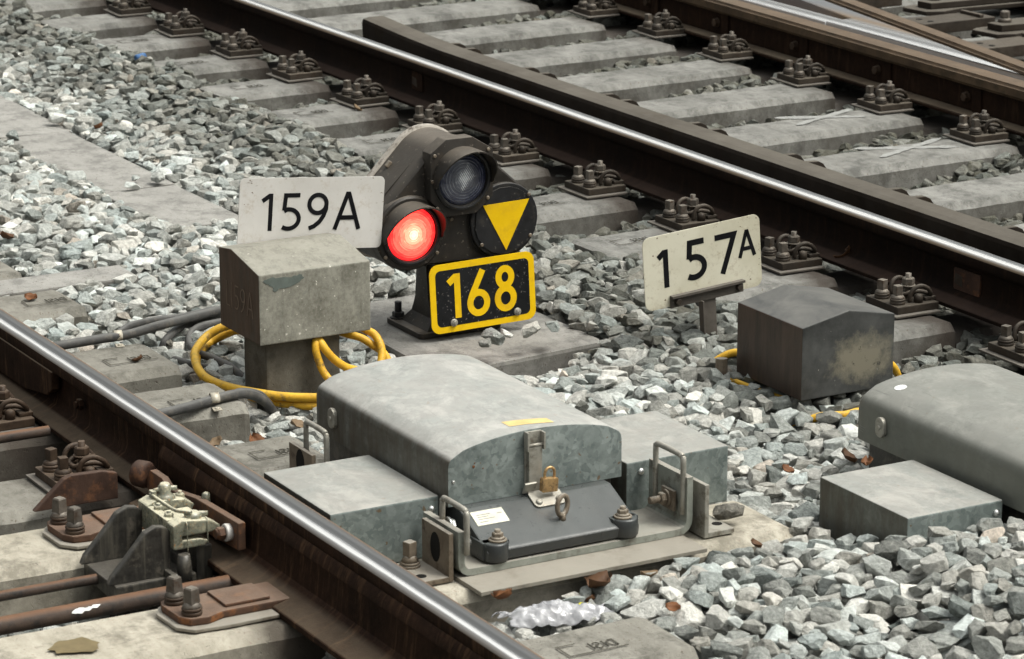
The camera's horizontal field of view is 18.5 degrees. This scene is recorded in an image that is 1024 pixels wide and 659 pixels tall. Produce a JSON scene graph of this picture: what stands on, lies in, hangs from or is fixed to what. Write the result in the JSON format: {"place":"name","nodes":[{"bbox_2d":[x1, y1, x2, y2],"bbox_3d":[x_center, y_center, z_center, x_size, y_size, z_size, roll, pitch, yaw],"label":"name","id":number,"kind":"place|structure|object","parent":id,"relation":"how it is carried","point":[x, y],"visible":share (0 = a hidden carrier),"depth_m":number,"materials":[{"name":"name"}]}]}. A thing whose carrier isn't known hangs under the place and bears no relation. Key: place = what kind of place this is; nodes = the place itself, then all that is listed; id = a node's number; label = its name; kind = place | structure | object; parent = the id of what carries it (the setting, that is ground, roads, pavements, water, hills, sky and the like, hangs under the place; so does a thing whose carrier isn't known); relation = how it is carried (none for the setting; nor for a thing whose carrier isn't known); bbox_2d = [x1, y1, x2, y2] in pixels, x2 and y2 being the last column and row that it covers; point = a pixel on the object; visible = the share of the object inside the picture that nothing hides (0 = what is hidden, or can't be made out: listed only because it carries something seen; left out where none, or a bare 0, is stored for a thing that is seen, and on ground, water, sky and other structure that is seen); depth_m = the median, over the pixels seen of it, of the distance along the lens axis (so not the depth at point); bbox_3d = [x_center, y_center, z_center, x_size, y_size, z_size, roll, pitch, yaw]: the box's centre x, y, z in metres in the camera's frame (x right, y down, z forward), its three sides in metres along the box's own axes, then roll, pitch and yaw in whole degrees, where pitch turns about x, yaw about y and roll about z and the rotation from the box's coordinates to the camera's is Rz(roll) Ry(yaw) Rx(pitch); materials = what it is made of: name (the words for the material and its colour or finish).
{"place":"outdoors","nodes":[
{"label":"outdoors","id":0,"kind":"place"},
{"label":"ground","id":1,"kind":"structure","parent":0,"visible":0},
{"bbox_2d":[0,261,21,279],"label":"sleeper","id":2,"kind":"object","parent":1,"relation":"on","point":[7,272],"visible":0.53,"depth_m":9.91,"materials":[{"name":"concrete"}]},
{"bbox_2d":[0,290,87,325],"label":"sleeper","id":3,"kind":"object","parent":1,"relation":"on","point":[53,304],"visible":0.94,"depth_m":9.51,"materials":[{"name":"concrete"}]},
{"bbox_2d":[6,0,159,17],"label":"sleeper","id":4,"kind":"object","parent":1,"relation":"on","point":[50,8],"visible":0.14,"depth_m":14.81,"materials":[{"name":"grey concrete"}]},
{"bbox_2d":[0,131,173,192],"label":"trough lid","id":5,"kind":"object","parent":1,"relation":"on","point":[106,170],"visible":0.51,"depth_m":11.62,"materials":[{"name":"concrete"}]},
{"bbox_2d":[0,383,249,481],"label":"sleeper","id":6,"kind":"object","parent":1,"relation":"on","point":[20,459],"visible":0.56,"depth_m":8.48,"materials":[{"name":"concrete"}]},
{"bbox_2d":[0,385,34,432],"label":"rail fastening","id":7,"kind":"object","parent":6,"relation":"on","point":[15,414],"visible":0.99,"depth_m":8.28,"materials":[{"name":"metal"}]},
{"bbox_2d":[209,392,222,410],"bbox_3d":[-0.803,0.194,8.498,0.024,0.039,0.064,-5,16,-17],"label":"cable clip","id":8,"kind":"object","parent":6,"relation":"attached to","point":[215,397],"visible":1,"depth_m":8.49,"materials":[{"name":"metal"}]},
{"bbox_2d":[71,343,181,393],"bbox_3d":[-2.121,0.329,8.438,2.555,0.204,0.330,-9,18,-28],"label":"sleeper","id":9,"kind":"object","parent":1,"relation":"on","point":[151,370],"visible":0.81,"depth_m":8.89,"materials":[{"name":"concrete"}]},
{"bbox_2d":[0,308,543,658],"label":"running rail","id":10,"kind":"object","parent":9,"relation":"on","point":[65,395],"visible":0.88,"depth_m":7.75,"materials":[{"name":"metal"}]},
{"bbox_2d":[0,425,50,443],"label":"switch rod","id":11,"kind":"object","parent":10,"relation":"attached to","point":[25,434],"visible":1,"depth_m":8.08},
{"bbox_2d":[0,575,234,635],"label":"switch rod","id":12,"kind":"object","parent":10,"relation":"attached to","point":[75,612],"visible":0.84,"depth_m":7.01,"materials":[{"name":"brown metal"}]},
{"bbox_2d":[0,435,329,535],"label":"sleeper","id":13,"kind":"object","parent":1,"relation":"on","point":[20,499],"visible":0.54,"depth_m":7.81,"materials":[{"name":"concrete"}]},
{"bbox_2d":[25,440,113,492],"bbox_3d":[-1.100,0.332,7.847,0.175,0.107,0.205,-9,18,-28],"label":"rail fastening","id":14,"kind":"object","parent":13,"relation":"on","point":[50,472],"visible":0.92,"depth_m":7.83,"materials":[{"name":"metal"}]},
{"bbox_2d":[0,528,420,615],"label":"sleeper","id":15,"kind":"object","parent":1,"relation":"on","point":[31,557],"visible":0.09,"depth_m":7.33,"materials":[{"name":"concrete"}]},
{"bbox_2d":[43,496,144,548],"bbox_3d":[-0.902,0.428,7.536,0.450,0.088,0.202,-9,18,-28],"label":"slide plate","id":16,"kind":"object","parent":15,"relation":"on","point":[72,527],"visible":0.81,"depth_m":7.44,"materials":[{"name":"metal"}]},
{"bbox_2d":[33,470,117,511],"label":"stop block","id":17,"kind":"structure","parent":16,"relation":"on","point":[78,488],"depth_m":7.69,"materials":[{"name":"metal"}]},
{"bbox_2d":[40,0,436,39],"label":"sleeper","id":18,"kind":"object","parent":1,"relation":"on","point":[105,26],"visible":0.23,"depth_m":14.66,"materials":[{"name":"grey concrete"}]},
{"bbox_2d":[103,0,151,16],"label":"rail fastening","id":19,"kind":"object","parent":18,"relation":"on","point":[122,8],"visible":1,"depth_m":14.45,"materials":[{"name":"metal"}]},
{"bbox_2d":[148,0,1023,333],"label":"running rail","id":20,"kind":"object","parent":19,"relation":"on","point":[972,282],"visible":0.95,"depth_m":10.90,"materials":[{"name":"metal"}]},
{"bbox_2d":[978,321,1023,367],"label":"rail fastening","id":21,"kind":"object","parent":20,"relation":"attached to","point":[1006,346],"visible":1,"depth_m":8.95,"materials":[{"name":"metal"}]},
{"bbox_2d":[219,233,370,411],"bbox_3d":[-0.619,0.001,8.963,0.349,0.497,0.269,-9,18,-28],"label":"junction box","id":22,"kind":"object","parent":1,"relation":"on","point":[284,302],"visible":0.93,"depth_m":8.85,"materials":[{"name":"concrete"}]},
{"bbox_2d":[237,176,384,247],"bbox_3d":[-0.586,-0.250,9.085,0.468,0.389,0.017,-2,13,-30],"label":"number sign","id":23,"kind":"object","parent":22,"relation":"attached to","point":[349,210],"visible":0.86,"depth_m":9.06,"materials":[{"name":"white metal"}]},
{"bbox_2d":[312,338,330,380],"bbox_3d":[-0.545,0.078,8.892,0.060,0.176,0.170,-9,18,-28],"label":"yellow hose","id":24,"kind":"object","parent":22,"relation":"hanging from","point":[322,369],"visible":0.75,"depth_m":8.86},
{"bbox_2d":[317,337,357,370],"bbox_3d":[-0.486,0.069,8.922,0.210,0.177,0.109,-2,16,-6],"label":"yellow hose","id":25,"kind":"object","parent":22,"relation":"attached to","point":[330,355],"visible":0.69,"depth_m":8.87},
{"bbox_2d":[360,328,385,360],"bbox_3d":[-0.410,0.038,9.026,0.050,0.122,0.167,-12,19,-36],"label":"yellow hose","id":26,"kind":"object","parent":22,"relation":"attached to","point":[374,335],"visible":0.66,"depth_m":9.00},
{"bbox_2d":[91,0,577,60],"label":"sleeper","id":27,"kind":"object","parent":1,"relation":"on","point":[423,19],"visible":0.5,"depth_m":14.44,"materials":[{"name":"grey concrete"}]},
{"bbox_2d":[154,8,204,37],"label":"rail fastening","id":28,"kind":"object","parent":27,"relation":"on","point":[184,25],"visible":1,"depth_m":13.95,"materials":[{"name":"metal"}]},
{"bbox_2d":[0,501,793,658],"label":"sleeper","id":29,"kind":"object","parent":1,"relation":"on","point":[149,634],"visible":0.38,"depth_m":6.90,"materials":[{"name":"concrete"}]},
{"bbox_2d":[47,637,99,653],"bbox_3d":[-0.945,0.684,6.772,0.116,0.001,0.095,-9,18,-28],"label":"dry leaf","id":30,"kind":"object","parent":29,"relation":"on","point":[81,644],"visible":1,"depth_m":6.77,"materials":[{"name":"plant"}]},
{"bbox_2d":[156,574,289,632],"bbox_3d":[-0.572,0.575,7.011,0.450,0.088,0.202,-9,18,-28],"label":"slide plate","id":31,"kind":"object","parent":29,"relation":"on","point":[190,609],"visible":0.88,"depth_m":6.94,"materials":[{"name":"metal"}]},
{"bbox_2d":[129,445,483,658],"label":"tongue rail","id":32,"kind":"object","parent":29,"relation":"on","point":[334,608],"visible":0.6,"depth_m":6.91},
{"bbox_2d":[79,460,245,596],"bbox_3d":[-0.884,0.454,7.404,0.323,0.208,0.587,-9,18,-28],"label":"rod clamp","id":33,"kind":"object","parent":32,"relation":"attached to","point":[123,553],"visible":0.93,"depth_m":7.26,"materials":[{"name":"black metal"}]},
{"bbox_2d":[0,574,98,601],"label":"switch rod","id":34,"kind":"object","parent":33,"relation":"attached to","point":[47,587],"visible":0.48,"depth_m":7.20,"materials":[{"name":"metal"}]},
{"bbox_2d":[264,354,733,595],"bbox_3d":[-0.037,0.313,7.602,1.087,0.284,0.977,-9,18,-28],"label":"point machine","id":35,"kind":"object","parent":29,"relation":"on","point":[438,464],"visible":0.97,"depth_m":7.42,"materials":[{"name":"metal"}]},
{"bbox_2d":[539,466,557,492],"bbox_3d":[0.088,0.350,7.373,0.042,0.063,0.016,-4,16,-29],"label":"padlock","id":36,"kind":"object","parent":35,"relation":"hanging from","point":[549,484],"visible":1,"depth_m":7.37,"materials":[{"name":"gold metal"}]},
{"bbox_2d":[153,17,642,82],"bbox_3d":[-0.309,-1.210,13.975,2.835,0.204,0.310,-9,18,-30],"label":"sleeper","id":37,"kind":"object","parent":1,"relation":"on","point":[527,35],"visible":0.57,"depth_m":14.00,"materials":[{"name":"grey concrete"}]},
{"bbox_2d":[210,29,263,59],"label":"rail fastening","id":38,"kind":"object","parent":37,"relation":"on","point":[243,45],"visible":1,"depth_m":13.45,"materials":[{"name":"metal"}]},
{"bbox_2d":[568,0,619,18],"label":"rail fastening","id":39,"kind":"object","parent":37,"relation":"on","point":[589,9],"visible":1,"depth_m":14.42,"materials":[{"name":"metal"}]},
{"bbox_2d":[200,37,728,110],"bbox_3d":[-0.014,-1.070,13.471,2.835,0.204,0.311,-9,18,-30],"label":"sleeper","id":40,"kind":"object","parent":1,"relation":"on","point":[273,94],"visible":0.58,"depth_m":13.45,"materials":[{"name":"grey concrete"}]},
{"bbox_2d":[266,51,323,82],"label":"rail fastening","id":41,"kind":"object","parent":40,"relation":"on","point":[293,70],"visible":1,"depth_m":12.96,"materials":[{"name":"metal"}]},
{"bbox_2d":[632,9,685,38],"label":"rail fastening","id":42,"kind":"object","parent":40,"relation":"on","point":[667,27],"visible":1,"depth_m":13.93,"materials":[{"name":"metal"}]},
{"bbox_2d":[362,16,1023,264],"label":"guard rail","id":43,"kind":"object","parent":40,"relation":"on","point":[924,213],"visible":0.46,"depth_m":10.84,"materials":[{"name":"metal"}]},
{"bbox_2d":[357,295,599,377],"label":"foundation slab","id":44,"kind":"structure","parent":1,"relation":"on","point":[544,349],"depth_m":9.32,"materials":[{"name":"concrete"}]},
{"bbox_2d":[356,123,536,338],"bbox_3d":[-0.191,-0.291,9.382,0.569,0.610,0.364,-9,18,-28],"label":"ground signal","id":45,"kind":"object","parent":44,"relation":"on","point":[459,221],"visible":0.99,"depth_m":9.33,"materials":[{"name":"black"}]},
{"bbox_2d":[0,0,1023,658],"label":"ballast","id":46,"kind":"structure","parent":1,"relation":"on","point":[810,590],"depth_m":9.29,"materials":[{"name":"gravel"}]},
{"bbox_2d":[0,95,70,138],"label":"trough lid","id":47,"kind":"object","parent":46,"relation":"on","point":[21,120],"visible":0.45,"depth_m":12.28,"materials":[{"name":"concrete"}]},
{"bbox_2d":[0,265,138,296],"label":"trough lid","id":48,"kind":"object","parent":46,"relation":"on","point":[105,276],"visible":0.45,"depth_m":9.86,"materials":[{"name":"concrete"}]},
{"bbox_2d":[54,306,220,349],"bbox_3d":[-1.049,0.000,9.307,0.140,0.100,1.105,12,19,36],"label":"signal cable","id":49,"kind":"object","parent":46,"relation":"on","point":[137,331],"visible":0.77,"depth_m":9.16,"materials":[{"name":"rubber"}]},
{"bbox_2d":[117,306,214,330],"bbox_3d":[-1.047,-0.032,9.408,0.084,0.082,0.577,8,17,26],"label":"signal cable","id":50,"kind":"object","parent":46,"relation":"on","point":[135,323],"visible":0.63,"depth_m":9.38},
{"bbox_2d":[105,185,237,225],"bbox_3d":[-1.179,-0.386,10.918,0.290,0.090,0.640,-8,17,-28],"label":"trough lid","id":51,"kind":"object","parent":46,"relation":"on","point":[173,204],"visible":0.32,"depth_m":10.91,"materials":[{"name":"concrete"}]},
{"bbox_2d":[171,356,207,368],"bbox_3d":[-0.974,0.093,9.220,0.199,0.042,0.073,14,21,40],"label":"signal cable","id":52,"kind":"object","parent":46,"relation":"on","point":[180,360],"visible":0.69,"depth_m":9.16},
{"bbox_2d":[159,315,220,346],"bbox_3d":[-0.972,0.027,9.475,0.079,0.113,0.376,9,18,28],"label":"signal cable","id":53,"kind":"object","parent":46,"relation":"on","point":[172,332],"visible":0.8,"depth_m":9.39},
{"bbox_2d":[185,318,243,376],"bbox_3d":[-0.879,0.067,9.310,0.172,0.084,0.507,-3,16,-11],"label":"signal cable","id":54,"kind":"object","parent":46,"relation":"on","point":[205,355],"visible":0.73,"depth_m":9.28,"materials":[{"name":"rubber"}]},
{"bbox_2d":[158,389,277,416],"bbox_3d":[-0.838,0.245,8.523,0.077,0.141,0.621,13,20,38],"label":"signal cable","id":55,"kind":"object","parent":46,"relation":"on","point":[266,403],"visible":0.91,"depth_m":8.52,"materials":[{"name":"rubber"}]},
{"bbox_2d":[190,323,316,401],"bbox_3d":[-0.688,0.092,8.972,0.324,0.141,0.728,-14,21,-42],"label":"yellow hose","id":56,"kind":"object","parent":46,"relation":"on","point":[197,347],"visible":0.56,"depth_m":8.93,"materials":[{"name":"rubber"}]},
{"bbox_2d":[249,432,264,441],"bbox_3d":[-0.687,0.298,8.438,0.042,0.021,0.050,-22,52,-31],"label":"dry leaf","id":57,"kind":"object","parent":46,"relation":"on","point":[255,437],"visible":0.47,"depth_m":8.45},
{"bbox_2d":[199,330,316,409],"bbox_3d":[-0.722,0.100,9.023,0.298,0.129,0.703,-9,18,-28],"label":"yellow hose","id":58,"kind":"object","parent":46,"relation":"on","point":[221,336],"visible":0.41,"depth_m":8.83,"materials":[{"name":"rubber"}]},
{"bbox_2d":[290,419,302,427],"bbox_3d":[-0.589,0.260,8.649,0.045,0.018,0.039,15,30,-18],"label":"dry leaf","id":59,"kind":"object","parent":46,"relation":"on","point":[297,423],"visible":0.78,"depth_m":8.66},
{"bbox_2d":[339,332,390,358],"bbox_3d":[-0.430,0.049,9.021,0.184,0.109,0.032,3,16,11],"label":"yellow hose","id":60,"kind":"object","parent":46,"relation":"on","point":[367,341],"visible":0.69,"depth_m":9.01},
{"bbox_2d":[491,588,511,599],"bbox_3d":[-0.022,0.597,7.072,0.055,0.022,0.049,-15,7,40],"label":"dry leaf","id":61,"kind":"object","parent":46,"relation":"on","point":[502,594],"visible":1,"depth_m":7.06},
{"bbox_2d":[491,599,613,628],"bbox_3d":[0.095,0.639,7.066,0.288,0.067,0.104,-4,16,-14],"label":"plastic bag","id":62,"kind":"object","parent":46,"relation":"on","point":[557,612],"visible":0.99,"depth_m":7.03,"materials":[{"name":"plastic"}]},
{"bbox_2d":[584,570,611,587],"bbox_3d":[0.197,0.574,7.194,0.066,0.032,0.064,1,16,2],"label":"dry leaf","id":63,"kind":"object","parent":46,"relation":"on","point":[599,579],"visible":1,"depth_m":7.21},
{"bbox_2d":[665,602,680,611],"bbox_3d":[0.359,0.620,7.004,0.030,0.017,0.030,-10,18,-32],"label":"dry leaf","id":64,"kind":"object","parent":46,"relation":"on","point":[673,606],"visible":1,"depth_m":7.01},
{"bbox_2d":[715,357,727,383],"bbox_3d":[0.589,0.159,8.839,0.038,0.161,0.046,2,16,5],"label":"short stake","id":65,"kind":"object","parent":46,"relation":"on","point":[721,364],"visible":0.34,"depth_m":8.82,"materials":[{"name":"metal"}]},
{"bbox_2d":[714,349,736,358],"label":"yellow hose","id":66,"kind":"object","parent":46,"relation":"on","point":[730,353],"visible":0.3,"depth_m":8.95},
{"bbox_2d":[730,378,789,397],"bbox_3d":[0.691,0.170,8.747,0.022,0.032,0.310,-15,21,-42],"label":"yellow hose","id":67,"kind":"object","parent":46,"relation":"on","point":[738,381],"visible":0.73,"depth_m":8.78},
{"bbox_2d":[792,407,858,425],"bbox_3d":[0.899,0.247,8.532,0.296,0.072,0.050,-1,16,-4],"label":"yellow hose","id":68,"kind":"object","parent":46,"relation":"on","point":[844,413],"visible":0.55,"depth_m":8.51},
{"bbox_2d":[841,447,857,462],"bbox_3d":[0.871,0.326,8.107,0.050,0.021,0.049,40,22,30],"label":"dry leaf","id":69,"kind":"object","parent":46,"relation":"on","point":[848,455],"visible":1,"depth_m":8.11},
{"bbox_2d":[861,455,872,465],"bbox_3d":[0.869,0.323,7.681,0.030,0.017,0.040,-11,19,18],"label":"dry leaf","id":70,"kind":"object","parent":46,"relation":"on","point":[865,461],"visible":1,"depth_m":7.69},
{"bbox_2d":[819,363,1023,543],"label":"point machine","id":71,"kind":"object","parent":46,"relation":"on","point":[946,445],"visible":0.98,"depth_m":7.60,"materials":[{"name":"metal"}]},
{"bbox_2d":[905,10,994,32],"bbox_3d":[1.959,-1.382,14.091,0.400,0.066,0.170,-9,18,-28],"label":"sleeper","id":72,"kind":"object","parent":46,"relation":"on","point":[964,20],"visible":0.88,"depth_m":14.05,"materials":[{"name":"concrete"}]},
{"bbox_2d":[971,33,1023,56],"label":"slide chair","id":73,"kind":"object","parent":46,"relation":"on","point":[1011,46],"visible":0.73,"depth_m":13.44,"materials":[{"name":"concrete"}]},
{"bbox_2d":[263,59,793,138],"bbox_3d":[0.280,-0.930,12.968,2.835,0.204,0.311,-9,18,-30],"label":"sleeper","id":74,"kind":"object","parent":1,"relation":"on","point":[339,121],"visible":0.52,"depth_m":12.94,"materials":[{"name":"grey concrete"}]},
{"bbox_2d":[329,75,389,108],"bbox_3d":[-0.602,-0.957,12.485,0.175,0.107,0.205,-9,18,-30],"label":"rail fastening","id":75,"kind":"object","parent":74,"relation":"on","point":[369,95],"visible":1,"depth_m":12.45,"materials":[{"name":"metal"}]},
{"bbox_2d":[696,31,753,61],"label":"rail fastening","id":76,"kind":"object","parent":74,"relation":"on","point":[721,50],"visible":1,"depth_m":13.40,"materials":[{"name":"metal"}]},
{"bbox_2d":[332,83,874,155],"bbox_3d":[0.575,-0.790,12.464,2.835,0.204,0.310,-9,18,-30],"label":"sleeper","id":77,"kind":"object","parent":1,"relation":"on","point":[726,109],"visible":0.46,"depth_m":12.55,"materials":[{"name":"grey concrete"}]},
{"bbox_2d":[401,101,462,132],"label":"rail fastening","id":78,"kind":"object","parent":77,"relation":"on","point":[445,120],"visible":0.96,"depth_m":11.96,"materials":[{"name":"metal"}]},
{"bbox_2d":[771,55,830,87],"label":"rail fastening","id":79,"kind":"object","parent":77,"relation":"on","point":[798,75],"visible":1,"depth_m":12.86,"materials":[{"name":"metal"}]},
{"bbox_2d":[518,617,698,658],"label":"sleeper","id":80,"kind":"object","parent":1,"relation":"on","point":[637,638],"visible":0.94,"depth_m":6.81,"materials":[{"name":"concrete"}]},
{"bbox_2d":[642,214,761,341],"bbox_3d":[0.570,-0.071,9.207,0.405,0.481,0.026,-13,20,-27],"label":"number sign","id":81,"kind":"object","parent":1,"relation":"on","point":[705,266],"visible":0.94,"depth_m":9.18,"materials":[{"name":"metal"}]},
{"bbox_2d":[498,110,971,189],"bbox_3d":[0.869,-0.650,11.960,2.835,0.204,0.311,-9,18,-30],"label":"sleeper","id":82,"kind":"object","parent":1,"relation":"on","point":[788,136],"visible":0.25,"depth_m":12.01,"materials":[{"name":"grey concrete"}]},
{"bbox_2d":[488,129,540,165],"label":"rail fastening","id":83,"kind":"object","parent":82,"relation":"on","point":[517,151],"visible":0.97,"depth_m":11.43,"materials":[{"name":"metal"}]},
{"bbox_2d":[775,109,864,124],"bbox_3d":[1.216,-0.830,12.230,0.362,0.001,0.173,-9,18,-28],"label":"painted cross","id":84,"kind":"object","parent":82,"relation":"on","point":[831,115],"visible":1,"depth_m":12.23,"materials":[{"name":"white paint"}]},
{"bbox_2d":[850,81,913,114],"bbox_3d":[1.465,-0.925,12.371,0.175,0.107,0.205,-8,17,-26],"label":"rail fastening","id":85,"kind":"object","parent":82,"relation":"on","point":[888,99],"visible":1,"depth_m":12.33,"materials":[{"name":"metal"}]},
{"bbox_2d":[533,138,1023,236],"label":"sleeper","id":86,"kind":"object","parent":1,"relation":"on","point":[562,214],"visible":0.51,"depth_m":11.39,"materials":[{"name":"grey concrete"}]},
{"bbox_2d":[557,160,626,199],"bbox_3d":[0.285,-0.536,10.970,0.175,0.107,0.205,-9,18,-29],"label":"rail fastening","id":87,"kind":"object","parent":86,"relation":"on","point":[601,184],"visible":1,"depth_m":10.93,"materials":[{"name":"metal"}]},
{"bbox_2d":[853,138,959,156],"bbox_3d":[1.485,-0.680,11.690,0.402,0.001,0.187,-9,18,-28],"label":"painted cross","id":88,"kind":"object","parent":86,"relation":"on","point":[901,149],"visible":1,"depth_m":11.69,"materials":[{"name":"white paint"}]},
{"bbox_2d":[942,110,1009,145],"bbox_3d":[1.754,-0.771,11.816,0.175,0.107,0.205,-8,17,-26],"label":"rail fastening","id":89,"kind":"object","parent":86,"relation":"on","point":[983,129],"visible":1,"depth_m":11.78,"materials":[{"name":"metal"}]},
{"bbox_2d":[571,172,1023,260],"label":"sleeper","id":90,"kind":"object","parent":1,"relation":"on","point":[1000,197],"visible":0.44,"depth_m":10.91,"materials":[{"name":"grey concrete"}]},
{"bbox_2d":[647,194,719,231],"bbox_3d":[0.580,-0.397,10.469,0.175,0.107,0.205,-9,18,-28],"label":"rail fastening","id":91,"kind":"object","parent":90,"relation":"on","point":[679,217],"visible":0.98,"depth_m":10.44,"materials":[{"name":"metal"}]},
{"bbox_2d":[737,285,894,402],"bbox_3d":[0.844,0.121,8.771,0.308,0.436,0.320,-9,18,-28],"label":"junction box","id":92,"kind":"object","parent":1,"relation":"on","point":[802,343],"visible":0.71,"depth_m":8.64,"materials":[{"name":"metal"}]},
{"bbox_2d":[696,224,1023,306],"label":"sleeper","id":93,"kind":"object","parent":1,"relation":"on","point":[846,282],"visible":0.1,"depth_m":9.85,"materials":[{"name":"grey concrete"}]},
{"bbox_2d":[761,231,823,274],"bbox_3d":[0.872,-0.258,9.969,0.175,0.107,0.205,-8,18,-27],"label":"rail fastening","id":94,"kind":"object","parent":93,"relation":"on","point":[792,255],"visible":0.99,"depth_m":9.93,"materials":[{"name":"metal"}]},
{"bbox_2d":[878,0,918,15],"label":"sleeper","id":95,"kind":"object","parent":1,"relation":"on","point":[895,10],"visible":0.02,"depth_m":14.88,"materials":[{"name":"grey concrete"}]},
{"bbox_2d":[856,0,901,7],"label":"slide chair","id":96,"kind":"object","parent":95,"relation":"on","point":[881,3],"visible":0.32,"depth_m":14.64,"materials":[{"name":"metal"}]},
{"bbox_2d":[893,312,1000,367],"bbox_3d":[2.046,-0.089,9.946,2.835,0.202,0.311,-9,18,-30],"label":"sleeper","id":97,"kind":"object","parent":1,"relation":"on","point":[917,336],"visible":0.23,"depth_m":9.31,"materials":[{"name":"grey concrete"}]},
{"bbox_2d":[863,272,940,318],"bbox_3d":[1.171,-0.116,9.460,0.175,0.107,0.205,-8,18,-27],"label":"rail fastening","id":98,"kind":"object","parent":97,"relation":"on","point":[907,298],"visible":0.99,"depth_m":9.42,"materials":[{"name":"metal"}]},
{"bbox_2d":[902,8,1023,38],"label":"sleeper","id":99,"kind":"object","parent":1,"relation":"on","point":[1014,13],"visible":0.02,"depth_m":14.51,"materials":[{"name":"grey concrete"}]},
{"bbox_2d":[903,0,1023,15],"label":"tie plate","id":100,"kind":"object","parent":99,"relation":"on","point":[930,7],"visible":1,"depth_m":14.32,"materials":[{"name":"metal"}]},
{"bbox_3d":[1.467,-2.020,16.133,0.150,0.172,24.000,-9,18,-28],"label":"running rail","id":101,"kind":"object","parent":100,"relation":"on","visible":0},
{"bbox_2d":[579,0,1023,136],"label":"rail crossing","id":102,"kind":"object","parent":101,"relation":"attached to","point":[858,43],"visible":0.84,"depth_m":12.91,"materials":[{"name":"metal"}]},
{"bbox_2d":[963,37,1023,59],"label":"sleeper","id":103,"kind":"object","parent":1,"relation":"on","point":[987,38],"visible":0.03,"depth_m":13.89,"materials":[{"name":"grey concrete"}]},
{"bbox_2d":[972,10,1023,38],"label":"tie plate","id":104,"kind":"object","parent":103,"relation":"on","point":[1004,26],"visible":1,"depth_m":13.73,"materials":[{"name":"metal"}]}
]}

